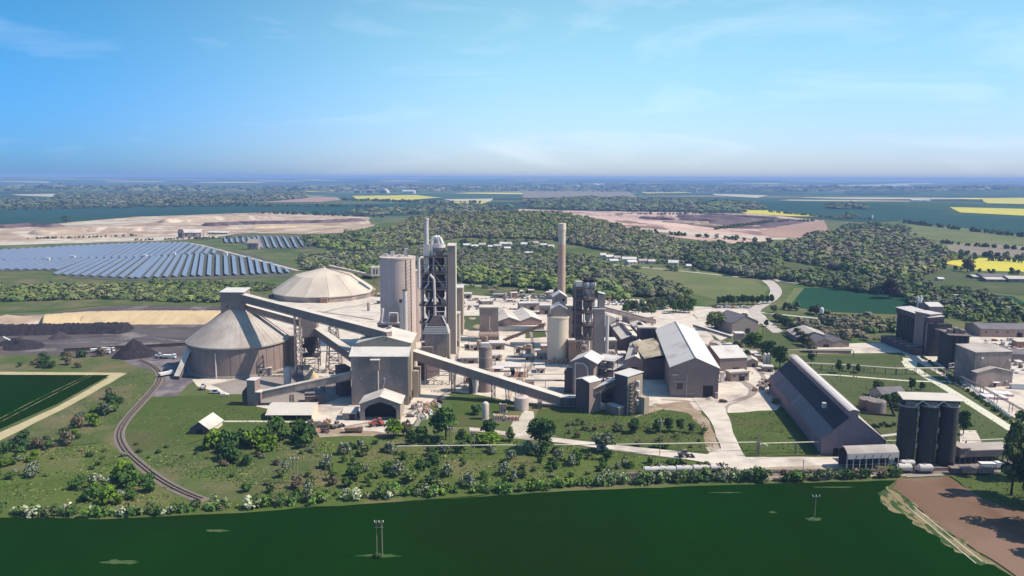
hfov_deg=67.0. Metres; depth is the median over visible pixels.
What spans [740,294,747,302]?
tree
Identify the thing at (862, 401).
round tank
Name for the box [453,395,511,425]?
lawn
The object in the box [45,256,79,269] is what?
solar panel row
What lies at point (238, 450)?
bush
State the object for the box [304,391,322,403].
dark bin
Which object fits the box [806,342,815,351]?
tree
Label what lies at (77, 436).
bush
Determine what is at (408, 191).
shed
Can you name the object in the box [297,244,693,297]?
wood
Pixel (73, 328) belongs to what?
coal bank
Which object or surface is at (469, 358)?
building
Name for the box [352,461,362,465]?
bush
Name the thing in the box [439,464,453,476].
hawthorn
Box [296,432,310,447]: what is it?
bush
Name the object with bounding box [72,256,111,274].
solar panel row
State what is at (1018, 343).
yard cabin
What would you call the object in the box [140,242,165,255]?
solar panel row
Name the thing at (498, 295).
building
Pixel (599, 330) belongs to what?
lift tower
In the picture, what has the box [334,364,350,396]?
side annex
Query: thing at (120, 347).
yard wall
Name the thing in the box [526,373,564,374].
pipe rack
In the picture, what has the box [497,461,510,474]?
hawthorn
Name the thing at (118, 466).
bush
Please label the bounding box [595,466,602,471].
bush
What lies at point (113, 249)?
solar panel row
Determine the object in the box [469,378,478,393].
cyclone
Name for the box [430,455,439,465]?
bush
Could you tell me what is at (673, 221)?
spoil bank
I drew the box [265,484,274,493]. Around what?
bush
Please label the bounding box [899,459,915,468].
tank wagon
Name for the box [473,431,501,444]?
tree
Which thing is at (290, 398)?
trestle
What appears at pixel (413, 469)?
bush
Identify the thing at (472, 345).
building
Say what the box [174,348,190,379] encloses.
feed conveyor
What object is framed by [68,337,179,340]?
wheel track
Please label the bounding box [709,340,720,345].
settling tank
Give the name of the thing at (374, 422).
wheel loader
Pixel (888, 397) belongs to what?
bush
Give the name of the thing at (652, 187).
wood
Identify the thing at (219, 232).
quarry shed
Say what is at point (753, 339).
tree
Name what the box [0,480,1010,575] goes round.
crop field
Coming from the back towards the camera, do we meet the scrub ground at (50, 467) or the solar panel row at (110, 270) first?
the solar panel row at (110, 270)
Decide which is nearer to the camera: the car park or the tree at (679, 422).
the tree at (679, 422)
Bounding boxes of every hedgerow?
[0,202,374,209]
[27,234,136,238]
[134,235,242,240]
[257,210,383,217]
[342,197,480,202]
[607,209,746,214]
[648,229,772,242]
[714,219,814,229]
[769,210,874,219]
[782,302,830,313]
[902,219,1023,236]
[939,239,1023,249]
[939,261,1020,273]
[952,249,1023,259]
[957,253,1023,262]
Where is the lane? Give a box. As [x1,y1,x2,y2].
[614,264,737,276]
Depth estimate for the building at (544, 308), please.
684.03 m
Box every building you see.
[247,239,260,249]
[349,325,420,404]
[417,362,439,379]
[457,284,463,334]
[457,311,460,345]
[460,354,478,363]
[464,292,471,298]
[469,342,476,349]
[478,299,492,304]
[479,305,498,341]
[489,340,504,349]
[492,352,501,359]
[493,293,503,297]
[493,372,510,377]
[499,363,521,374]
[517,301,539,309]
[535,365,545,372]
[539,303,550,314]
[551,290,566,305]
[564,365,572,392]
[565,304,572,337]
[567,338,575,364]
[570,350,604,394]
[592,313,629,336]
[604,337,617,353]
[622,313,653,323]
[636,325,656,339]
[706,345,747,373]
[714,310,758,333]
[716,342,732,344]
[725,369,749,381]
[786,325,825,341]
[810,333,832,346]
[824,333,848,346]
[869,386,905,397]
[937,327,971,368]
[953,343,1012,382]
[964,323,1023,336]
[966,275,979,278]
[971,366,1013,386]
[974,274,1009,276]
[978,277,1006,281]
[1001,276,1023,281]
[1006,348,1023,362]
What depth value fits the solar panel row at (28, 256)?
1186.84 m
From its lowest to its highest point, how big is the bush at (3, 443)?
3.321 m
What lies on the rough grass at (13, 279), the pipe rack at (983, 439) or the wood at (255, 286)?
the wood at (255, 286)
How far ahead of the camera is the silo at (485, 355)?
433.33 m
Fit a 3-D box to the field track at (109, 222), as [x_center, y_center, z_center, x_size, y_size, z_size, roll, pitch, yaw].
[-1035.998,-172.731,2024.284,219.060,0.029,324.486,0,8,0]
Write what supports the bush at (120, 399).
on the ground at (938, 199)
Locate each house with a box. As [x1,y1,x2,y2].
[219,287,250,313]
[416,311,450,384]
[493,244,501,248]
[499,242,511,245]
[528,241,539,245]
[604,255,613,259]
[608,259,618,262]
[622,257,636,261]
[625,260,637,264]
[637,259,647,262]
[648,259,654,263]
[668,260,678,266]
[897,392,963,406]
[935,277,943,280]
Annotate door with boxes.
[196,429,201,433]
[320,298,327,302]
[349,414,354,419]
[703,386,712,397]
[739,376,744,380]
[833,448,838,455]
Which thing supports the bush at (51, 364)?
on the ground at (938, 199)
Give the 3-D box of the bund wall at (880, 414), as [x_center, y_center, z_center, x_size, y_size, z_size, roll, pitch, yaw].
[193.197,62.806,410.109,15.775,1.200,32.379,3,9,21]
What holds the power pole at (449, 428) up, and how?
on the ground at (938, 199)
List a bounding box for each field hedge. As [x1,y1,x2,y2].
[0,499,218,518]
[209,481,444,510]
[438,475,608,494]
[594,461,773,485]
[778,464,903,481]
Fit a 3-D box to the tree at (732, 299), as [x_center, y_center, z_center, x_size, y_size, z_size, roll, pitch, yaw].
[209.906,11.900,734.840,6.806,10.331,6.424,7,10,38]
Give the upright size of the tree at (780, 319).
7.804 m
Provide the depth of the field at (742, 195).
5274.17 m
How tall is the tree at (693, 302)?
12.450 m
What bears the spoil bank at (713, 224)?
on the ground at (938, 199)
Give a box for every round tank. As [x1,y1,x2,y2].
[858,396,873,409]
[866,398,886,413]
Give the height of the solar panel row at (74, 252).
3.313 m
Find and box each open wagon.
[948,466,962,474]
[960,466,977,474]
[975,466,994,474]
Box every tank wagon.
[643,465,659,471]
[659,465,675,473]
[675,464,691,471]
[692,464,708,472]
[709,463,725,471]
[895,462,912,472]
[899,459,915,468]
[915,463,933,473]
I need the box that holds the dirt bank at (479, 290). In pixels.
[464,285,571,298]
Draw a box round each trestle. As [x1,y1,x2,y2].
[289,394,293,401]
[293,316,302,376]
[325,325,342,372]
[451,372,455,392]
[491,384,495,399]
[537,400,541,408]
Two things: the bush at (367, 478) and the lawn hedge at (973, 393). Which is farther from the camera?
the lawn hedge at (973, 393)
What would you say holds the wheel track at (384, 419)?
on the plant yard at (331, 410)
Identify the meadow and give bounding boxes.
[608,264,768,302]
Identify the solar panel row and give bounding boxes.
[0,247,33,258]
[0,248,15,253]
[0,248,25,256]
[0,258,33,269]
[3,247,42,259]
[8,257,43,269]
[11,246,51,259]
[17,257,51,269]
[21,246,58,258]
[26,257,59,269]
[27,245,65,258]
[36,245,71,258]
[36,257,70,269]
[43,245,79,258]
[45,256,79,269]
[51,244,87,258]
[54,256,89,269]
[54,256,97,274]
[58,244,93,258]
[63,256,104,274]
[67,244,100,256]
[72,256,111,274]
[76,243,107,256]
[81,256,119,275]
[82,243,114,257]
[89,243,120,257]
[90,255,125,276]
[96,242,127,256]
[100,255,133,276]
[103,242,134,256]
[109,255,141,277]
[111,242,140,256]
[119,242,147,256]
[119,256,149,277]
[125,242,153,257]
[128,255,155,277]
[133,242,159,256]
[135,255,160,277]
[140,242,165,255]
[145,254,167,277]
[148,242,170,256]
[154,254,173,276]
[155,242,176,255]
[162,242,182,254]
[163,254,179,277]
[169,242,188,254]
[173,254,185,276]
[177,244,193,254]
[182,253,192,275]
[186,245,198,254]
[191,253,198,275]
[195,246,204,253]
[198,253,203,275]
[207,253,211,275]
[216,254,219,274]
[224,254,228,274]
[232,255,236,274]
[239,255,245,274]
[247,255,254,273]
[255,259,260,273]
[262,260,267,272]
[270,262,275,272]
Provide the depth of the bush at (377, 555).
245.54 m
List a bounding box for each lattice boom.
[505,367,519,400]
[518,367,527,394]
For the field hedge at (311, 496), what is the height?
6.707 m
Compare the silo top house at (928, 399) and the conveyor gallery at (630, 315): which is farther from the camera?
the conveyor gallery at (630, 315)
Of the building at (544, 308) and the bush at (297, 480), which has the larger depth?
the building at (544, 308)
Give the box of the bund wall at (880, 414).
[861,400,894,416]
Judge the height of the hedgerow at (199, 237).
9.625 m
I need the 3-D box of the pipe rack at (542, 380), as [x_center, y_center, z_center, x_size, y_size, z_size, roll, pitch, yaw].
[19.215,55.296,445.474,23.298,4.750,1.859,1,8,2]
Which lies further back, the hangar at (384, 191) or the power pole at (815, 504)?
the hangar at (384, 191)
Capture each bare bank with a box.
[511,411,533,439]
[636,401,719,452]
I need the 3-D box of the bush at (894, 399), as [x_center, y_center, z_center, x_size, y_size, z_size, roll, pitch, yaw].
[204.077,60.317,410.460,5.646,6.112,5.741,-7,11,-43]
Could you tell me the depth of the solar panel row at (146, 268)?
1012.82 m
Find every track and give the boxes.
[0,235,223,244]
[0,341,145,344]
[0,372,125,439]
[62,220,159,224]
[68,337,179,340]
[116,359,206,501]
[183,242,299,270]
[298,304,373,329]
[313,310,374,319]
[336,402,425,427]
[414,375,533,425]
[452,320,464,383]
[516,332,534,379]
[566,443,687,459]
[629,468,947,475]
[692,314,768,383]
[725,381,756,441]
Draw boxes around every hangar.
[352,189,360,192]
[365,189,373,192]
[379,189,389,192]
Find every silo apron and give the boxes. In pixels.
[896,459,1011,476]
[960,430,980,442]
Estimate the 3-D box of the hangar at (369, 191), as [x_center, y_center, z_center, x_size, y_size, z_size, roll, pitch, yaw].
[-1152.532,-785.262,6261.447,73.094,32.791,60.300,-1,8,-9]
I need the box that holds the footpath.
[819,374,946,381]
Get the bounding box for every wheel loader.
[200,383,205,389]
[331,420,345,428]
[368,419,383,426]
[377,417,384,425]
[678,449,694,457]
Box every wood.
[0,183,1023,192]
[0,191,254,207]
[0,281,224,302]
[148,278,278,290]
[253,191,309,200]
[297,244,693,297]
[299,226,397,249]
[335,262,634,299]
[343,202,513,214]
[369,209,686,259]
[459,238,557,252]
[469,283,527,291]
[521,195,768,211]
[607,262,696,270]
[614,252,687,263]
[678,239,784,277]
[771,264,1019,305]
[774,226,954,281]
[777,317,879,339]
[818,311,896,332]
[823,201,869,208]
[833,212,857,218]
[840,221,917,234]
[902,288,1023,322]
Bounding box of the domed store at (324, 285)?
[272,267,375,302]
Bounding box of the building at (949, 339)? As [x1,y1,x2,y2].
[937,327,971,368]
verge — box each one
[0,354,155,453]
[949,472,1023,511]
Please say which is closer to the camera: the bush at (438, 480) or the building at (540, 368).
the bush at (438, 480)
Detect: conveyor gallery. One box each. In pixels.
[240,293,391,340]
[245,304,301,325]
[262,371,350,398]
[315,327,350,361]
[413,349,562,405]
[503,322,545,340]
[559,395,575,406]
[594,377,614,394]
[605,307,655,323]
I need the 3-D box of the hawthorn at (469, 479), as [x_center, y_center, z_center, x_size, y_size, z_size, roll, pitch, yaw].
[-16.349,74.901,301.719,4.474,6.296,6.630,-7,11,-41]
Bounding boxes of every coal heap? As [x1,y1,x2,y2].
[0,338,44,350]
[48,331,71,339]
[111,339,157,359]
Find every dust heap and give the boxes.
[303,369,318,379]
[459,385,468,390]
[705,396,715,400]
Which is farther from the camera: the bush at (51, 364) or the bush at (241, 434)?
the bush at (51, 364)
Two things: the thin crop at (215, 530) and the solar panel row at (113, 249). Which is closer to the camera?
the thin crop at (215, 530)
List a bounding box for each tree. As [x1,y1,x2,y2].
[60,215,69,222]
[384,418,403,436]
[405,429,416,444]
[414,426,427,441]
[428,406,457,439]
[455,428,467,440]
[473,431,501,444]
[480,419,499,431]
[525,417,556,446]
[591,431,616,450]
[622,303,628,310]
[624,300,632,311]
[627,418,639,432]
[631,300,638,312]
[634,304,641,312]
[641,306,650,312]
[647,303,658,313]
[650,297,659,305]
[652,419,661,431]
[659,300,667,308]
[664,295,671,307]
[664,417,672,431]
[667,295,674,308]
[669,301,677,309]
[676,419,684,428]
[678,298,688,311]
[684,303,693,310]
[688,297,696,305]
[688,423,695,432]
[705,311,725,328]
[716,296,721,303]
[726,294,730,304]
[730,296,735,305]
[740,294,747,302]
[742,332,763,348]
[750,295,755,304]
[755,296,760,303]
[756,340,775,355]
[759,294,765,302]
[764,295,770,301]
[769,305,777,312]
[772,345,788,367]
[774,314,782,319]
[778,317,783,325]
[782,317,792,325]
[795,331,804,334]
[796,334,803,344]
[801,333,809,345]
[804,337,812,343]
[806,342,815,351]
[807,353,814,361]
[835,360,841,371]
[854,364,860,370]
[873,380,884,387]
[880,279,899,298]
[909,377,916,390]
[919,382,925,389]
[958,410,972,433]
[961,258,975,271]
[1000,419,1023,495]
[1014,410,1023,442]
[1015,454,1023,485]
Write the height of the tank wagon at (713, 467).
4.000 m
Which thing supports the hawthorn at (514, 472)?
on the ground at (938, 199)
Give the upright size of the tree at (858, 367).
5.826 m
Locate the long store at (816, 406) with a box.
[769,354,887,455]
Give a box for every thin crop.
[99,559,137,563]
[207,529,226,531]
[355,554,394,557]
[707,492,738,492]
[805,517,820,520]
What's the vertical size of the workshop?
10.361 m
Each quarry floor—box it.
[0,213,373,243]
[519,209,819,243]
[675,214,809,228]
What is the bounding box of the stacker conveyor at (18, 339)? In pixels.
[3,337,22,343]
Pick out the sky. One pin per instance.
(809, 90)
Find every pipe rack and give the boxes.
[397,442,757,453]
[500,358,525,367]
[525,379,563,387]
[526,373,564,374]
[742,349,853,357]
[758,440,895,453]
[806,362,945,374]
[881,433,896,436]
[943,368,1023,411]
[965,438,1003,442]
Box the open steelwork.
[598,352,622,391]
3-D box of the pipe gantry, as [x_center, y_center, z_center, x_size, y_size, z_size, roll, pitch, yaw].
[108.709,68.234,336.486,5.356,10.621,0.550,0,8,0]
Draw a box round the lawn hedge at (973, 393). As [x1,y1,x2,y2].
[920,355,1012,422]
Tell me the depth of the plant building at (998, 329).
594.33 m
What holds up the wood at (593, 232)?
on the ground at (938, 199)
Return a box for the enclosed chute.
[263,317,289,335]
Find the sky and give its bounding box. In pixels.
[0,0,1023,180]
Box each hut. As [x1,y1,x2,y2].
[259,366,271,374]
[747,355,758,366]
[761,364,773,371]
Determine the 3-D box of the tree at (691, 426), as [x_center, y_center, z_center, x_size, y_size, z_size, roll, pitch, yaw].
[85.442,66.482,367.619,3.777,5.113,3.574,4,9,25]
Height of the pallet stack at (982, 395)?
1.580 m
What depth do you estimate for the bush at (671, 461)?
323.71 m
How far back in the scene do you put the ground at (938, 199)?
2167.57 m
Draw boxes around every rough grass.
[0,273,282,312]
[40,357,1023,505]
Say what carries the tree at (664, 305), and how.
on the ground at (938, 199)
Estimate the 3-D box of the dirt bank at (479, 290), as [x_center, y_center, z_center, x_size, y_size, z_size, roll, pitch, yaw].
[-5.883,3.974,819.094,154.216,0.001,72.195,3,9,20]
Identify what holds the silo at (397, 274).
on the ground at (938, 199)
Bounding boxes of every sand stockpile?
[0,315,42,324]
[41,310,220,324]
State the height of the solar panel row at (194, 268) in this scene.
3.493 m
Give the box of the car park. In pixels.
[605,299,639,308]
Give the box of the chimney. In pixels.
[557,223,565,292]
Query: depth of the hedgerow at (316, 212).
2419.41 m
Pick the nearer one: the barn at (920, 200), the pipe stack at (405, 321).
the pipe stack at (405, 321)
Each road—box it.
[469,398,895,468]
[641,228,795,239]
[694,307,748,309]
[748,280,783,332]
[761,312,847,322]
[764,279,805,283]
[903,358,1009,429]
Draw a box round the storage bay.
[811,349,851,353]
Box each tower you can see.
[178,229,183,237]
[288,335,296,365]
[302,319,320,369]
[370,266,379,295]
[417,218,456,353]
[514,348,522,356]
[571,278,595,356]
[575,375,600,412]
[592,291,608,363]
[600,368,648,415]
[913,310,941,354]
[916,295,943,315]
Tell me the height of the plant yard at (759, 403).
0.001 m
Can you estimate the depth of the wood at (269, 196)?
4205.15 m
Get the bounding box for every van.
[210,389,220,393]
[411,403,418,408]
[596,445,608,450]
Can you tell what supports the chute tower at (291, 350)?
on the ground at (938, 199)
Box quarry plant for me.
[183,229,203,237]
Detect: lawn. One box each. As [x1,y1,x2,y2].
[125,394,330,457]
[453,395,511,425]
[464,316,478,328]
[525,331,546,337]
[536,407,708,452]
[713,335,728,342]
[763,325,798,348]
[800,354,1008,444]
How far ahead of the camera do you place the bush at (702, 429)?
366.01 m
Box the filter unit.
[377,308,399,328]
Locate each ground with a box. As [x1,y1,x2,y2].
[0,177,1023,575]
[0,432,695,518]
[140,438,329,502]
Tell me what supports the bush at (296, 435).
on the ground at (938, 199)
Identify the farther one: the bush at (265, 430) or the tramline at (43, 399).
the tramline at (43, 399)
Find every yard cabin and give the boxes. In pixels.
[464,342,468,347]
[493,365,503,371]
[500,368,509,371]
[515,368,524,376]
[522,378,534,384]
[523,354,533,359]
[536,350,546,358]
[540,343,546,349]
[617,351,626,357]
[749,350,757,355]
[754,353,760,361]
[1011,339,1023,347]
[1014,360,1022,365]
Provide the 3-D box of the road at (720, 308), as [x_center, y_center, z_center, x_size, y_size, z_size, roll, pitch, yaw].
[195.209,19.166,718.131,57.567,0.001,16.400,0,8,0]
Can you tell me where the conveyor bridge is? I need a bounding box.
[329,265,373,276]
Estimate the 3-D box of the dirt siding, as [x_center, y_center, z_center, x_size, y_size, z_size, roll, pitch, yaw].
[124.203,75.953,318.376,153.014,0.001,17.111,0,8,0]
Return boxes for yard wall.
[64,343,186,351]
[1008,383,1023,388]
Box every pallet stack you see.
[979,393,990,398]
[1004,391,1014,396]
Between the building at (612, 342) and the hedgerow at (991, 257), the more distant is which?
the hedgerow at (991, 257)
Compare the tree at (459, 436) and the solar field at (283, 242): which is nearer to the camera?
the tree at (459, 436)
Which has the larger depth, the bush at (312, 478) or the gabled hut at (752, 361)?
the gabled hut at (752, 361)
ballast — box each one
[113,359,209,501]
[627,466,997,478]
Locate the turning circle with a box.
[902,358,917,369]
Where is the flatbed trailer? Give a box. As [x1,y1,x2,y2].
[314,423,330,429]
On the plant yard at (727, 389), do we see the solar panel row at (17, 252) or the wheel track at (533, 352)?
the wheel track at (533, 352)
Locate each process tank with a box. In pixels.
[477,339,481,350]
[526,343,531,353]
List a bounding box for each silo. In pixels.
[283,364,291,384]
[379,240,419,332]
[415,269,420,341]
[478,342,491,392]
[545,302,569,363]
[763,353,766,363]
[767,353,770,364]
[895,402,918,462]
[915,404,939,465]
[935,405,959,466]
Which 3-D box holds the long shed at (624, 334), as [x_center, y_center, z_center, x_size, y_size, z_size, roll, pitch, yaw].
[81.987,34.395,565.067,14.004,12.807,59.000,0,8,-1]
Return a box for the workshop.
[498,307,543,330]
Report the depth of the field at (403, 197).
4533.60 m
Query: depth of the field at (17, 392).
433.55 m
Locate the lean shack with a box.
[342,407,358,419]
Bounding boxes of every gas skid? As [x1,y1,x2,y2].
[492,414,503,420]
[498,403,506,412]
[504,415,519,421]
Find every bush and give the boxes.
[0,441,8,445]
[0,445,10,453]
[0,459,11,466]
[4,471,14,478]
[7,436,17,442]
[7,443,16,451]
[8,457,16,464]
[14,446,26,454]
[15,438,28,447]
[16,429,29,439]
[24,456,35,462]
[29,356,42,363]
[29,449,40,458]
[30,436,46,448]
[37,358,46,366]
[43,440,52,448]
[46,360,55,367]
[61,430,74,443]
[62,352,72,357]
[62,356,72,364]
[67,477,83,489]
[70,416,84,427]
[71,428,77,434]
[73,362,81,366]
[74,411,84,415]
[74,433,80,438]
[75,473,87,483]
[76,349,87,356]
[78,488,96,499]
[84,413,100,425]
[84,451,94,456]
[84,486,101,499]
[91,482,104,490]
[92,406,101,414]
[94,348,105,355]
[98,484,117,505]
[100,402,112,414]
[102,392,114,402]
[105,388,115,393]
[106,399,118,411]
[109,459,127,481]
[113,396,123,403]
[113,493,123,503]
[115,463,134,477]
[118,470,140,487]
[123,485,134,491]
[124,459,134,472]
[125,489,137,499]
[139,474,151,481]
[139,477,155,491]
[144,472,154,478]
[201,428,221,449]
[215,440,224,451]
[217,441,235,459]
[218,459,229,465]
[219,429,236,439]
[224,434,243,447]
[226,439,238,446]
[228,447,243,460]
[228,450,240,462]
[234,428,244,432]
[237,430,252,444]
[239,454,252,465]
[241,483,252,491]
[242,430,263,447]
[253,425,271,436]
[255,443,266,452]
[264,434,277,451]
[264,478,270,484]
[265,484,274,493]
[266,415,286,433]
[272,458,280,464]
[277,427,289,440]
[277,468,285,477]
[288,434,295,442]
[289,418,305,432]
[290,474,303,488]
[291,430,299,443]
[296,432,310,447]
[298,422,317,438]
[304,470,311,476]
[306,474,315,484]
[326,463,333,468]
[328,470,337,477]
[328,475,337,484]
[341,455,347,462]
[341,476,353,485]
[345,465,356,473]
[349,465,363,479]
[350,457,355,464]
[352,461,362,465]
[358,444,371,455]
[364,476,370,482]
[372,551,381,557]
[382,460,394,472]
[398,450,406,459]
[401,419,411,434]
[403,469,418,481]
[407,467,419,476]
[413,458,427,470]
[423,438,430,444]
[424,461,431,466]
[424,474,437,485]
[427,446,438,452]
[429,466,439,475]
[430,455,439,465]
[431,477,444,488]
[432,451,440,462]
[454,440,466,451]
[471,405,481,414]
[475,435,482,444]
[479,478,487,486]
[480,470,487,479]
[501,475,507,482]
[518,469,527,477]
[537,446,548,456]
[548,457,559,468]
[572,450,582,462]
[585,452,592,459]
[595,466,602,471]
[599,458,607,467]
[601,449,613,458]
[614,424,623,431]
[627,461,634,468]
[647,455,655,462]
[652,441,659,447]
[661,444,669,448]
[666,458,677,465]
[680,459,688,464]
[698,427,707,433]
[771,398,778,403]
[883,393,892,403]
[891,391,898,396]
[891,396,898,406]
[893,402,898,409]
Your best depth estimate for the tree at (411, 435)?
347.04 m
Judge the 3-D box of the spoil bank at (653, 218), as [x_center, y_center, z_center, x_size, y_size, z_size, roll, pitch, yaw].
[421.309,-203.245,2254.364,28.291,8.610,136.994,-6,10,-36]
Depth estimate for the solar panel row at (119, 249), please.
1243.42 m
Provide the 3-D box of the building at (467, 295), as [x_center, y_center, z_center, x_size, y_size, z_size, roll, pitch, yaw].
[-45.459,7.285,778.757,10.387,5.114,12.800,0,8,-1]
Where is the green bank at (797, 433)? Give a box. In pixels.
[727,408,817,456]
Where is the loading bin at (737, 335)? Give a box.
[733,331,745,347]
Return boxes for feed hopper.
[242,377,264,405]
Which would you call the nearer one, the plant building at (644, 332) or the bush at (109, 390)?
the bush at (109, 390)
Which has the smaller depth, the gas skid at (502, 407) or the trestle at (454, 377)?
the gas skid at (502, 407)
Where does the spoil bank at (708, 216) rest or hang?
on the ground at (938, 199)
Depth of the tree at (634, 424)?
365.93 m
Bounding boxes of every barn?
[188,412,223,434]
[910,199,930,201]
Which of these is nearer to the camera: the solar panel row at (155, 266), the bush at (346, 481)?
the bush at (346, 481)
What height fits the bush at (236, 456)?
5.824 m
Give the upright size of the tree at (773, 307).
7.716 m
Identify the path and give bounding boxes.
[224,421,307,422]
[318,428,401,436]
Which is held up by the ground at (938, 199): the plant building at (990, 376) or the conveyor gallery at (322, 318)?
the plant building at (990, 376)
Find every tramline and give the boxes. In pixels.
[1,375,86,417]
[1,376,89,421]
[907,506,975,562]
[915,507,982,561]
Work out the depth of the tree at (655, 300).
702.56 m
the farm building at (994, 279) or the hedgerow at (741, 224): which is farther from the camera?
the hedgerow at (741, 224)
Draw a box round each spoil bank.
[0,223,65,227]
[27,226,143,234]
[157,215,277,222]
[200,218,365,225]
[250,225,343,228]
[584,213,672,217]
[638,216,674,219]
[662,220,708,222]
[677,214,735,217]
[678,217,757,221]
[692,223,756,225]
[704,213,778,218]
[738,220,799,222]
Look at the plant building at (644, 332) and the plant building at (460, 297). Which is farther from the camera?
the plant building at (460, 297)
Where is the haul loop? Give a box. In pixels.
[724,378,753,401]
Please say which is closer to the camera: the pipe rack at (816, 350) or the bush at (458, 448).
the bush at (458, 448)
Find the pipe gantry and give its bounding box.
[756,433,767,456]
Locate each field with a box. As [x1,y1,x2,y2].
[0,197,47,198]
[0,205,430,223]
[0,242,297,279]
[0,375,108,428]
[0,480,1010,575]
[220,235,345,248]
[268,197,340,201]
[353,195,442,199]
[376,203,423,207]
[445,199,491,200]
[454,201,489,203]
[523,191,635,197]
[642,191,690,193]
[714,194,766,197]
[734,210,822,216]
[757,201,946,221]
[758,220,827,237]
[768,184,912,187]
[791,288,1023,313]
[845,190,915,194]
[887,224,1023,244]
[892,477,1023,575]
[907,215,1023,234]
[935,242,1023,257]
[947,258,1023,271]
[950,207,1023,215]
[982,198,1023,203]
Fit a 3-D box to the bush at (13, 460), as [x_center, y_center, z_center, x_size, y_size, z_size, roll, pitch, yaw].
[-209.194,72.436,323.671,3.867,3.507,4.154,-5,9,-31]
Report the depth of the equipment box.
457.96 m
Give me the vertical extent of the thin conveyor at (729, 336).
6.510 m
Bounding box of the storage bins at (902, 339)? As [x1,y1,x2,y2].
[880,306,951,355]
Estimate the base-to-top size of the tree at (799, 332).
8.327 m
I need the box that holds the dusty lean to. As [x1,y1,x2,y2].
[631,338,664,379]
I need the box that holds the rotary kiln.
[571,337,587,355]
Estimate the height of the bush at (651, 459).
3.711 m
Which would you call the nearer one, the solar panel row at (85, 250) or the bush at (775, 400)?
the bush at (775, 400)
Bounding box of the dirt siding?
[726,465,986,479]
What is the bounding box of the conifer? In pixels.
[505,426,515,440]
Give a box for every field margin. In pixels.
[781,288,803,306]
[878,486,995,564]
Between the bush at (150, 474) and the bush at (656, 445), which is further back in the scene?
the bush at (656, 445)
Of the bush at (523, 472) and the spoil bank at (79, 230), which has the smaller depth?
the bush at (523, 472)
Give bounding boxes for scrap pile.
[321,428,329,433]
[422,412,428,419]
[436,398,444,403]
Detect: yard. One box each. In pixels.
[0,305,282,372]
[125,356,196,396]
[192,292,774,420]
[212,373,339,405]
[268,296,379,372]
[314,392,450,431]
[649,396,781,412]
[693,306,766,339]
[808,342,1023,416]
[969,335,1023,378]
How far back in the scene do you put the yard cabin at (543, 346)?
536.30 m
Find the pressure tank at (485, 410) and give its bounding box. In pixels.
[481,401,489,419]
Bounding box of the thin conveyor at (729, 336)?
[693,324,732,338]
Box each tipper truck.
[158,370,173,376]
[162,354,175,358]
[344,425,362,432]
[978,461,1001,469]
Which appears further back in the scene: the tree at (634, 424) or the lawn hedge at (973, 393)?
the lawn hedge at (973, 393)
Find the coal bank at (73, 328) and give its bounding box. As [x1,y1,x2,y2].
[0,322,134,335]
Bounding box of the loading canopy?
[838,444,898,469]
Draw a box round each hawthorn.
[15,454,24,461]
[22,461,40,472]
[25,465,38,476]
[87,472,109,485]
[116,489,127,497]
[280,460,291,469]
[303,482,314,492]
[318,456,331,466]
[336,441,351,454]
[357,438,364,448]
[362,464,369,471]
[385,441,396,452]
[389,463,404,475]
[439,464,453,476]
[440,444,449,453]
[463,472,476,486]
[488,446,496,454]
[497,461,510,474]
[505,450,517,458]
[510,469,517,475]
[510,474,518,481]
[522,440,536,453]
[552,449,563,458]
[568,453,576,465]
[614,462,621,468]
[621,458,627,466]
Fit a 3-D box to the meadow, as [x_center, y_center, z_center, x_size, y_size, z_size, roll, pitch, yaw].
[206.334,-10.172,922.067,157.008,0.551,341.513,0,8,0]
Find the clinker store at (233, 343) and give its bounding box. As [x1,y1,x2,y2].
[185,309,290,378]
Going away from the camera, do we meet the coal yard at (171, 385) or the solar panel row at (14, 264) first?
the coal yard at (171, 385)
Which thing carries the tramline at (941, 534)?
on the field margin at (894, 500)
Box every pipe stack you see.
[399,299,401,328]
[402,289,407,330]
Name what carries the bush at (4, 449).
on the ground at (938, 199)
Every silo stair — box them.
[914,405,919,462]
[935,411,940,459]
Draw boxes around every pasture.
[783,263,866,274]
[907,269,1023,294]
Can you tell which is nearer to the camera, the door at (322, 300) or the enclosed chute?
the enclosed chute
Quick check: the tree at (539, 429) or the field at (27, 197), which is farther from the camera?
the field at (27, 197)
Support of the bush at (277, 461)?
on the ground at (938, 199)
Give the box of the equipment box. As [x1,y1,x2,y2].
[719,371,725,382]
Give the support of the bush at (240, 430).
on the ground at (938, 199)
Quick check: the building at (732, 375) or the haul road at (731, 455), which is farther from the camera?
the building at (732, 375)
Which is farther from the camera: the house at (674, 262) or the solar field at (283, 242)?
the solar field at (283, 242)
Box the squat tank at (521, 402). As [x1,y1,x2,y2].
[513,393,528,410]
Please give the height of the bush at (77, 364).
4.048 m
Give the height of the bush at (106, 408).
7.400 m
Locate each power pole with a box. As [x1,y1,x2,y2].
[290,457,298,475]
[323,454,331,478]
[374,520,383,556]
[447,427,453,452]
[470,431,475,458]
[658,420,663,454]
[812,495,819,519]
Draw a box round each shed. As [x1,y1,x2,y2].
[207,231,232,233]
[265,402,318,419]
[358,388,404,420]
[402,190,415,193]
[610,321,637,351]
[625,339,642,373]
[630,320,645,333]
[655,321,720,398]
[955,441,1008,463]
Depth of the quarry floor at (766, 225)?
2007.96 m
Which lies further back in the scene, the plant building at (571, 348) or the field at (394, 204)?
the field at (394, 204)

